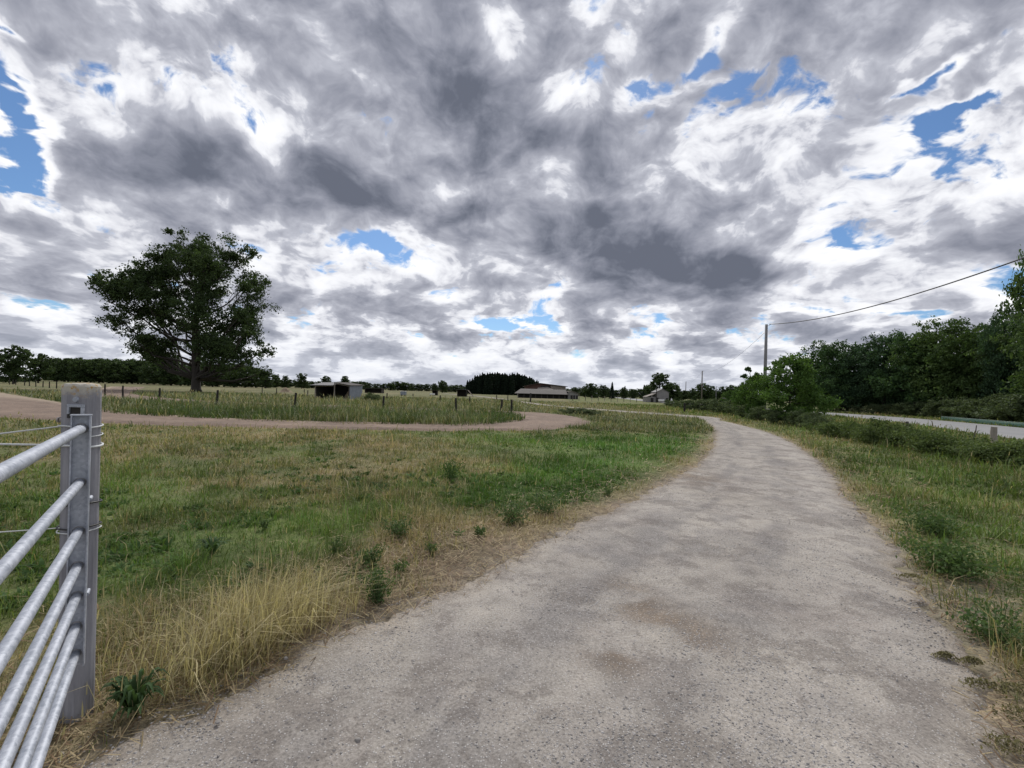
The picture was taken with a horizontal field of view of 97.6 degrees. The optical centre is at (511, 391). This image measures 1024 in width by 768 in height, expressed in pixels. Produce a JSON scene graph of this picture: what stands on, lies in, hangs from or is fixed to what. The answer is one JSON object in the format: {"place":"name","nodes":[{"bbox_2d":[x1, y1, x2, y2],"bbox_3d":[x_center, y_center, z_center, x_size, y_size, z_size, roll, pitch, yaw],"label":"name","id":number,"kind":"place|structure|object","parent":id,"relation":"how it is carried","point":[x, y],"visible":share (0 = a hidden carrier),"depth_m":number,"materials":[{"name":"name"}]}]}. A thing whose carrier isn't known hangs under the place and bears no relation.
{"place":"outdoors","nodes":[
{"label":"outdoors","id":0,"kind":"place"},
{"bbox_2d":[0,386,589,430],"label":"dirt track","id":1,"kind":"structure","parent":0,"point":[14,405],"depth_m":18.90,"materials":[{"name":"brown soil"}]},
{"bbox_2d":[0,378,1023,767],"bbox_3d":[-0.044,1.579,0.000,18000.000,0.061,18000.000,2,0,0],"label":"ground","id":2,"kind":"structure","parent":0,"point":[986,672],"depth_m":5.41,"materials":[{"name":"green plant"}]},
{"bbox_2d":[0,344,42,383],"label":"broadleaf tree","id":3,"kind":"object","parent":2,"relation":"on","point":[11,368],"visible":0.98,"depth_m":107.33,"materials":[{"name":"green plant"}]},
{"bbox_2d":[20,353,55,382],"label":"broadleaf tree","id":4,"kind":"object","parent":2,"relation":"on","point":[39,369],"visible":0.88,"depth_m":139.59,"materials":[{"name":"green plant"}]},
{"bbox_2d":[44,357,71,381],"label":"broadleaf tree","id":5,"kind":"object","parent":2,"relation":"on","point":[53,374],"visible":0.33,"depth_m":228.88,"materials":[{"name":"green plant"}]},
{"bbox_2d":[52,358,78,381],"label":"broadleaf tree","id":6,"kind":"object","parent":2,"relation":"on","point":[62,371],"visible":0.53,"depth_m":224.75,"materials":[{"name":"green plant"}]},
{"bbox_2d":[56,383,101,723],"bbox_3d":[-2.019,0.877,2.083,0.152,1.834,0.131,2,0,0],"label":"gate post","id":7,"kind":"object","parent":2,"relation":"on","point":[81,398],"visible":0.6,"depth_m":2.06,"materials":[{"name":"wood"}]},
{"bbox_2d":[0,414,92,767],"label":"tube gate","id":8,"kind":"structure","parent":7,"relation":"attached to","point":[76,497],"depth_m":1.49,"materials":[{"name":"metal"}]},
{"bbox_2d":[0,423,103,433],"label":"fence wire","id":9,"kind":"object","parent":7,"relation":"attached to","point":[46,428],"visible":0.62,"depth_m":2.05,"materials":[{"name":"silver metal"}]},
{"bbox_2d":[0,442,103,447],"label":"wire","id":10,"kind":"object","parent":7,"relation":"attached to","point":[95,446],"visible":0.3,"depth_m":2.04,"materials":[{"name":"silver metal"}]},
{"bbox_2d":[65,358,94,381],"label":"broadleaf tree","id":11,"kind":"object","parent":2,"relation":"on","point":[78,368],"visible":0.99,"depth_m":212.33,"materials":[{"name":"green plant"}]},
{"bbox_2d":[84,358,111,382],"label":"broadleaf tree","id":12,"kind":"object","parent":2,"relation":"on","point":[94,377],"visible":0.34,"depth_m":219.38,"materials":[{"name":"green plant"}]},
{"bbox_2d":[91,360,130,382],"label":"broadleaf tree","id":13,"kind":"object","parent":2,"relation":"on","point":[113,372],"visible":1,"depth_m":208.37,"materials":[{"name":"green plant"}]},
{"bbox_2d":[96,667,169,720],"bbox_3d":[-1.746,1.423,2.084,0.252,0.218,0.247,2,0,22],"label":"dock plant","id":14,"kind":"object","parent":2,"relation":"on","point":[128,695],"visible":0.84,"depth_m":2.06,"materials":[{"name":"green plant"}]},
{"bbox_2d":[123,359,146,383],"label":"broadleaf tree","id":15,"kind":"object","parent":2,"relation":"on","point":[133,365],"visible":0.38,"depth_m":218.96,"materials":[{"name":"green plant"}]},
{"bbox_2d":[132,361,160,384],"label":"broadleaf tree","id":16,"kind":"object","parent":2,"relation":"on","point":[143,377],"visible":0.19,"depth_m":208.38,"materials":[{"name":"green plant"}]},
{"bbox_2d":[138,360,183,384],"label":"broadleaf tree","id":17,"kind":"object","parent":2,"relation":"on","point":[149,369],"visible":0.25,"depth_m":185.02,"materials":[{"name":"green plant"}]},
{"bbox_2d":[152,362,186,385],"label":"broadleaf tree","id":18,"kind":"object","parent":2,"relation":"on","point":[169,378],"visible":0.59,"depth_m":174.37,"materials":[{"name":"green plant"}]},
{"bbox_2d":[84,226,283,391],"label":"meadow tree","id":19,"kind":"object","parent":2,"relation":"on","point":[195,258],"visible":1,"depth_m":73.32,"materials":[{"name":"green plant"}]},
{"bbox_2d":[177,362,203,385],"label":"broadleaf tree","id":20,"kind":"object","parent":2,"relation":"on","point":[187,382],"visible":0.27,"depth_m":166.05,"materials":[{"name":"green plant"}]},
{"bbox_2d":[194,536,231,553],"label":"dock plant","id":21,"kind":"object","parent":2,"relation":"on","point":[214,547],"visible":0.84,"depth_m":4.10,"materials":[{"name":"green plant"}]},
{"bbox_2d":[202,367,225,386],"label":"broadleaf tree","id":22,"kind":"object","parent":2,"relation":"on","point":[213,383],"visible":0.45,"depth_m":168.80,"materials":[{"name":"green plant"}]},
{"bbox_2d":[222,362,254,386],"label":"broadleaf tree","id":23,"kind":"object","parent":2,"relation":"on","point":[240,376],"visible":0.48,"depth_m":177.46,"materials":[{"name":"green plant"}]},
{"bbox_2d":[236,365,260,387],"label":"broadleaf tree","id":24,"kind":"object","parent":2,"relation":"on","point":[253,372],"visible":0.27,"depth_m":186.03,"materials":[{"name":"green plant"}]},
{"bbox_2d":[254,371,276,387],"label":"broadleaf tree","id":25,"kind":"object","parent":2,"relation":"on","point":[264,382],"visible":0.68,"depth_m":178.19,"materials":[{"name":"green plant"}]},
{"bbox_2d":[293,373,308,388],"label":"broadleaf tree","id":26,"kind":"object","parent":2,"relation":"on","point":[301,381],"visible":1,"depth_m":214.26,"materials":[{"name":"green plant"}]},
{"bbox_2d":[312,382,364,400],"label":"open shed","id":27,"kind":"structure","parent":2,"relation":"on","point":[341,389],"depth_m":51.80,"materials":[{"name":"metal"}]},
{"bbox_2d":[351,542,388,570],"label":"weed plant","id":28,"kind":"object","parent":2,"relation":"on","point":[366,557],"visible":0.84,"depth_m":3.87,"materials":[{"name":"green plant"}]},
{"bbox_2d":[357,563,400,605],"bbox_3d":[-0.981,1.408,3.261,0.337,0.332,0.244,2,0,0],"label":"weed plant","id":29,"kind":"object","parent":2,"relation":"on","point":[378,594],"visible":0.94,"depth_m":3.23,"materials":[{"name":"green plant"}]},
{"bbox_2d":[377,513,415,538],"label":"weed plant","id":30,"kind":"object","parent":2,"relation":"on","point":[395,525],"visible":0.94,"depth_m":4.73,"materials":[{"name":"green plant"}]},
{"bbox_2d":[392,557,409,574],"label":"weed plant","id":31,"kind":"object","parent":2,"relation":"on","point":[398,566],"visible":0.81,"depth_m":3.76,"materials":[{"name":"green plant"}]},
{"bbox_2d":[437,458,466,479],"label":"weed plant","id":32,"kind":"object","parent":2,"relation":"on","point":[449,470],"visible":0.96,"depth_m":7.77,"materials":[{"name":"green plant"}]},
{"bbox_2d":[493,372,500,394],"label":"conifer tree","id":33,"kind":"object","parent":2,"relation":"on","point":[497,387],"visible":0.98,"depth_m":178.43,"materials":[{"name":"green plant"}]},
{"bbox_2d":[499,373,508,394],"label":"conifer tree","id":34,"kind":"object","parent":2,"relation":"on","point":[504,386],"visible":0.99,"depth_m":178.42,"materials":[{"name":"green plant"}]},
{"bbox_2d":[485,497,536,525],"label":"weed plant","id":35,"kind":"object","parent":2,"relation":"on","point":[515,511],"visible":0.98,"depth_m":5.28,"materials":[{"name":"green plant"}]},
{"bbox_2d":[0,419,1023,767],"bbox_3d":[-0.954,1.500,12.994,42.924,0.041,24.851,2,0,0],"label":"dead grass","id":36,"kind":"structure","parent":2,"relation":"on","point":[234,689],"depth_m":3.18,"materials":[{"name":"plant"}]},
{"bbox_2d":[0,414,1023,625],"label":"broad leaved weeds","id":37,"kind":"object","parent":2,"relation":"on","point":[115,557],"visible":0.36,"depth_m":5.43,"materials":[{"name":"green plant"}]},
{"bbox_2d":[519,488,570,513],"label":"weed plant","id":38,"kind":"object","parent":2,"relation":"on","point":[542,506],"visible":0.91,"depth_m":5.78,"materials":[{"name":"green plant"}]},
{"bbox_2d":[523,383,567,389],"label":"farm hall","id":39,"kind":"structure","parent":2,"relation":"on","point":[544,386],"depth_m":128.00,"materials":[{"name":"white paint"}]},
{"bbox_2d":[515,389,578,398],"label":"barn","id":40,"kind":"structure","parent":2,"relation":"on","point":[546,393],"depth_m":112.90,"materials":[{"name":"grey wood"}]},
{"bbox_2d":[583,383,598,397],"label":"broadleaf tree","id":41,"kind":"object","parent":2,"relation":"on","point":[591,390],"visible":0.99,"depth_m":149.25,"materials":[{"name":"green plant"}]},
{"bbox_2d":[596,385,609,397],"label":"broadleaf tree","id":42,"kind":"object","parent":2,"relation":"on","point":[603,390],"visible":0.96,"depth_m":154.50,"materials":[{"name":"green plant"}]},
{"bbox_2d":[643,389,669,401],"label":"garden hut","id":43,"kind":"object","parent":2,"relation":"on","point":[662,394],"visible":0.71,"depth_m":98.00,"materials":[{"name":"metal"}]},
{"bbox_2d":[643,373,675,398],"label":"broadleaf tree","id":44,"kind":"object","parent":2,"relation":"on","point":[658,380],"visible":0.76,"depth_m":111.26,"materials":[{"name":"green plant"}]},
{"bbox_2d":[661,382,681,400],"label":"broadleaf tree","id":45,"kind":"object","parent":2,"relation":"on","point":[673,393],"visible":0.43,"depth_m":114.83,"materials":[{"name":"green plant"}]},
{"bbox_2d":[692,383,714,400],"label":"broadleaf tree","id":46,"kind":"object","parent":2,"relation":"on","point":[707,392],"visible":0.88,"depth_m":138.96,"materials":[{"name":"green plant"}]},
{"bbox_2d":[719,390,734,403],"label":"hedge bush","id":47,"kind":"object","parent":2,"relation":"on","point":[727,395],"visible":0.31,"depth_m":43.87,"materials":[{"name":"green plant"}]},
{"bbox_2d":[730,382,749,408],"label":"hedge bush","id":48,"kind":"object","parent":2,"relation":"on","point":[736,399],"visible":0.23,"depth_m":37.94,"materials":[{"name":"green plant"}]},
{"bbox_2d":[730,403,749,416],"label":"scrub bush","id":49,"kind":"object","parent":2,"relation":"on","point":[740,412],"visible":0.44,"depth_m":35.02,"materials":[{"name":"green plant"}]},
{"bbox_2d":[736,371,770,416],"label":"hedge bush","id":50,"kind":"object","parent":2,"relation":"on","point":[753,400],"visible":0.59,"depth_m":33.87,"materials":[{"name":"green plant"}]},
{"bbox_2d":[744,405,773,419],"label":"scrub bush","id":51,"kind":"object","parent":2,"relation":"on","point":[757,411],"visible":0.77,"depth_m":31.83,"materials":[{"name":"green plant"}]},
{"bbox_2d":[762,324,770,411],"bbox_3d":[22.108,-1.607,39.000,0.469,8.546,0.322,2,0,0],"label":"utility pole","id":52,"kind":"object","parent":2,"relation":"on","point":[765,345],"visible":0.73,"depth_m":38.90,"materials":[{"name":"wood"}]},
{"bbox_2d":[777,257,1023,323],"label":"utility wire","id":53,"kind":"object","parent":52,"relation":"attached to","point":[916,293],"visible":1,"depth_m":21.66,"materials":[{"name":"black metal"}]},
{"bbox_2d":[761,408,787,423],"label":"scrub bush","id":54,"kind":"object","parent":2,"relation":"on","point":[771,417],"visible":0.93,"depth_m":27.70,"materials":[{"name":"green plant"}]},
{"bbox_2d":[748,352,843,422],"bbox_3d":[17.922,-0.154,28.164,4.969,4.780,4.354,2,0,8],"label":"hedge bush","id":55,"kind":"object","parent":2,"relation":"on","point":[778,393],"visible":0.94,"depth_m":27.79,"materials":[{"name":"green plant"}]},
{"bbox_2d":[784,409,811,425],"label":"scrub bush","id":56,"kind":"object","parent":2,"relation":"on","point":[793,415],"visible":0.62,"depth_m":25.39,"materials":[{"name":"green plant"}]},
{"bbox_2d":[795,411,835,427],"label":"scrub bush","id":57,"kind":"object","parent":2,"relation":"on","point":[815,417],"visible":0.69,"depth_m":23.82,"materials":[{"name":"green plant"}]},
{"bbox_2d":[798,339,865,410],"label":"hedgerow tree","id":58,"kind":"object","parent":2,"relation":"on","point":[826,357],"visible":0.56,"depth_m":60.98,"materials":[{"name":"green plant"}]},
{"bbox_2d":[812,421,860,434],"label":"bramble bush","id":59,"kind":"object","parent":2,"relation":"on","point":[826,424],"visible":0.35,"depth_m":19.36,"materials":[{"name":"green plant"}]},
{"bbox_2d":[817,419,861,438],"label":"bramble bush","id":60,"kind":"object","parent":2,"relation":"on","point":[833,430],"visible":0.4,"depth_m":18.98,"materials":[{"name":"green plant"}]},
{"bbox_2d":[823,341,889,409],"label":"hedgerow tree","id":61,"kind":"object","parent":2,"relation":"on","point":[849,381],"visible":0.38,"depth_m":58.97,"materials":[{"name":"green plant"}]},
{"bbox_2d":[835,418,910,441],"bbox_3d":[13.808,1.469,17.063,1.748,1.038,2.402,2,0,-8],"label":"bramble bush","id":62,"kind":"object","parent":2,"relation":"on","point":[848,429],"visible":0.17,"depth_m":17.39,"materials":[{"name":"green plant"}]},
{"bbox_2d":[851,422,903,445],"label":"bramble bush","id":63,"kind":"object","parent":2,"relation":"on","point":[874,433],"visible":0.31,"depth_m":16.18,"materials":[{"name":"green plant"}]},
{"bbox_2d":[836,329,926,410],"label":"hedgerow tree","id":64,"kind":"object","parent":2,"relation":"on","point":[869,355],"visible":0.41,"depth_m":56.77,"materials":[{"name":"green plant"}]},
{"bbox_2d":[875,403,897,414],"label":"scrub bush","id":65,"kind":"object","parent":2,"relation":"on","point":[887,407],"visible":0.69,"depth_m":54.07,"materials":[{"name":"green plant"}]},
{"bbox_2d":[848,417,929,443],"bbox_3d":[13.546,1.434,16.075,2.004,1.098,2.201,2,0,-33],"label":"bramble bush","id":66,"kind":"object","parent":2,"relation":"on","point":[894,430],"visible":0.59,"depth_m":16.12,"materials":[{"name":"green plant"}]},
{"bbox_2d":[882,431,914,445],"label":"bramble bush","id":67,"kind":"object","parent":2,"relation":"on","point":[896,437],"visible":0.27,"depth_m":15.31,"materials":[{"name":"green plant"}]},
{"bbox_2d":[890,401,920,415],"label":"scrub bush","id":68,"kind":"object","parent":2,"relation":"on","point":[899,409],"visible":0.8,"depth_m":50.81,"materials":[{"name":"green plant"}]},
{"bbox_2d":[864,329,951,414],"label":"hedgerow tree","id":69,"kind":"object","parent":2,"relation":"on","point":[898,377],"visible":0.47,"depth_m":52.93,"materials":[{"name":"green plant"}]},
{"bbox_2d":[902,401,935,416],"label":"scrub bush","id":70,"kind":"object","parent":2,"relation":"on","point":[921,405],"visible":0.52,"depth_m":49.52,"materials":[{"name":"green plant"}]},
{"bbox_2d":[883,502,971,538],"bbox_3d":[4.962,1.550,5.302,0.826,0.385,0.678,2,0,0],"label":"weed plant","id":71,"kind":"object","parent":2,"relation":"on","point":[927,524],"visible":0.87,"depth_m":5.27,"materials":[{"name":"green plant"}]},
{"bbox_2d":[920,398,949,416],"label":"scrub bush","id":72,"kind":"object","parent":2,"relation":"on","point":[929,410],"visible":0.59,"depth_m":47.27,"materials":[{"name":"green plant"}]},
{"bbox_2d":[893,430,981,448],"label":"bramble bush","id":73,"kind":"object","parent":2,"relation":"on","point":[961,439],"visible":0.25,"depth_m":13.79,"materials":[{"name":"green plant"}]},
{"bbox_2d":[885,315,996,407],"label":"hedgerow tree","id":74,"kind":"object","parent":2,"relation":"on","point":[933,360],"visible":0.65,"depth_m":49.25,"materials":[{"name":"green plant"}]},
{"bbox_2d":[926,395,964,417],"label":"scrub bush","id":75,"kind":"object","parent":2,"relation":"on","point":[946,411],"visible":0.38,"depth_m":46.09,"materials":[{"name":"green plant"}]},
{"bbox_2d":[902,423,993,454],"bbox_3d":[13.449,1.502,13.780,2.647,0.944,1.926,2,0,19],"label":"bramble bush","id":76,"kind":"object","parent":2,"relation":"on","point":[931,441],"visible":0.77,"depth_m":13.60,"materials":[{"name":"green plant"}]},
{"bbox_2d":[879,527,1020,586],"bbox_3d":[3.978,1.519,4.025,0.848,0.391,0.862,2,0,16],"label":"weed plant","id":77,"kind":"object","parent":2,"relation":"on","point":[952,563],"visible":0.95,"depth_m":4.04,"materials":[{"name":"green plant"}]},
{"bbox_2d":[943,395,990,418],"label":"scrub bush","id":78,"kind":"object","parent":2,"relation":"on","point":[956,404],"visible":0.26,"depth_m":43.86,"materials":[{"name":"green plant"}]},
{"bbox_2d":[927,323,1018,401],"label":"hedgerow tree","id":79,"kind":"object","parent":2,"relation":"on","point":[972,366],"visible":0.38,"depth_m":46.89,"materials":[{"name":"green plant"}]},
{"bbox_2d":[934,444,1018,458],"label":"bramble bush","id":80,"kind":"object","parent":2,"relation":"on","point":[953,450],"visible":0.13,"depth_m":12.70,"materials":[{"name":"green plant"}]},
{"bbox_2d":[948,397,1015,419],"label":"scrub bush","id":81,"kind":"object","parent":2,"relation":"on","point":[968,407],"visible":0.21,"depth_m":42.31,"materials":[{"name":"green plant"}]},
{"bbox_2d":[941,413,1023,426],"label":"net fence","id":82,"kind":"object","parent":2,"relation":"on","point":[1018,424],"visible":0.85,"depth_m":36.58,"materials":[{"name":"metal"}]},
{"bbox_2d":[945,588,1023,654],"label":"weed plant","id":83,"kind":"object","parent":2,"relation":"on","point":[985,626],"visible":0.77,"depth_m":2.95,"materials":[{"name":"green plant"}]},
{"bbox_2d":[957,439,1023,463],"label":"bramble bush","id":84,"kind":"object","parent":2,"relation":"on","point":[1013,448],"visible":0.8,"depth_m":11.58,"materials":[{"name":"green plant"}]},
{"bbox_2d":[957,442,1023,468],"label":"bramble bush","id":85,"kind":"object","parent":2,"relation":"on","point":[1019,459],"visible":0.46,"depth_m":11.72,"materials":[{"name":"green plant"}]},
{"bbox_2d":[966,393,1017,421],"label":"scrub bush","id":86,"kind":"object","parent":2,"relation":"on","point":[985,399],"visible":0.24,"depth_m":40.64,"materials":[{"name":"green plant"}]},
{"bbox_2d":[962,439,1023,461],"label":"bramble bush","id":87,"kind":"object","parent":2,"relation":"on","point":[1017,452],"visible":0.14,"depth_m":12.10,"materials":[{"name":"green plant"}]},
{"bbox_2d":[990,426,997,442],"bbox_3d":[18.499,1.864,17.203,0.204,1.006,0.215,2,0,0],"label":"fence post","id":88,"kind":"object","parent":2,"relation":"on","point":[993,433],"visible":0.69,"depth_m":17.15,"materials":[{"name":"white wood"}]},
{"bbox_2d":[966,394,1023,421],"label":"scrub bush","id":89,"kind":"object","parent":2,"relation":"on","point":[993,409],"visible":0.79,"depth_m":38.33,"materials":[{"name":"green plant"}]},
{"bbox_2d":[972,303,1023,402],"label":"hedgerow tree","id":90,"kind":"object","parent":2,"relation":"on","point":[997,374],"visible":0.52,"depth_m":43.40,"materials":[{"name":"green plant"}]},
{"bbox_2d":[972,730,1023,760],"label":"mat plant","id":91,"kind":"object","parent":2,"relation":"on","point":[1015,743],"visible":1,"depth_m":2.00,"materials":[{"name":"green plant"}]},
{"bbox_2d":[981,700,1023,727],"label":"mat plant","id":92,"kind":"object","parent":2,"relation":"on","point":[1019,709],"visible":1,"depth_m":2.21,"materials":[{"name":"green plant"}]},
{"bbox_2d":[986,311,1023,401],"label":"hedgerow tree","id":93,"kind":"object","parent":2,"relation":"on","point":[1019,347],"visible":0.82,"depth_m":37.45,"materials":[{"name":"green plant"}]},
{"bbox_2d":[987,678,1023,696],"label":"mat plant","id":94,"kind":"object","parent":2,"relation":"on","point":[1011,684],"visible":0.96,"depth_m":2.40,"materials":[{"name":"green plant"}]},
{"bbox_2d":[994,244,1023,374],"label":"hedgerow tree","id":95,"kind":"object","parent":2,"relation":"on","point":[1016,291],"visible":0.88,"depth_m":41.59,"materials":[{"name":"green plant"}]},
{"bbox_2d":[998,394,1023,422],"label":"scrub bush","id":96,"kind":"object","parent":2,"relation":"on","point":[1015,412],"visible":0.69,"depth_m":36.98,"materials":[{"name":"green plant"}]},
{"bbox_2d":[0,0,1023,393],"label":"sky","id":97,"kind":"structure","parent":0,"point":[570,193],"materials":[{"name":"grey"}]},
{"bbox_2d":[17,394,1022,767],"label":"gravel road","id":98,"kind":"structure","parent":0,"point":[734,592],"depth_m":2.57,"materials":[{"name":"grey gravel"}]},
{"bbox_2d":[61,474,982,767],"bbox_3d":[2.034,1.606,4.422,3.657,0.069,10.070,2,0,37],"label":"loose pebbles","id":99,"kind":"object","parent":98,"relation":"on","point":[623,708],"visible":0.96,"depth_m":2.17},
{"bbox_2d":[930,650,957,660],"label":"mat plant","id":100,"kind":"object","parent":98,"relation":"on","point":[944,654],"visible":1,"depth_m":2.69,"materials":[{"name":"green plant"}]},
{"bbox_2d":[951,655,992,666],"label":"mat plant","id":101,"kind":"object","parent":98,"relation":"on","point":[970,659],"visible":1,"depth_m":2.64,"materials":[{"name":"green plant"}]},
{"bbox_2d":[958,677,1003,693],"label":"mat plant","id":102,"kind":"object","parent":98,"relation":"on","point":[979,679],"visible":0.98,"depth_m":2.43,"materials":[{"name":"green plant"}]},
{"bbox_2d":[615,397,1023,438],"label":"paved road","id":103,"kind":"structure","parent":0,"point":[1014,432],"depth_m":31.61,"materials":[{"name":"grey asphalt"}]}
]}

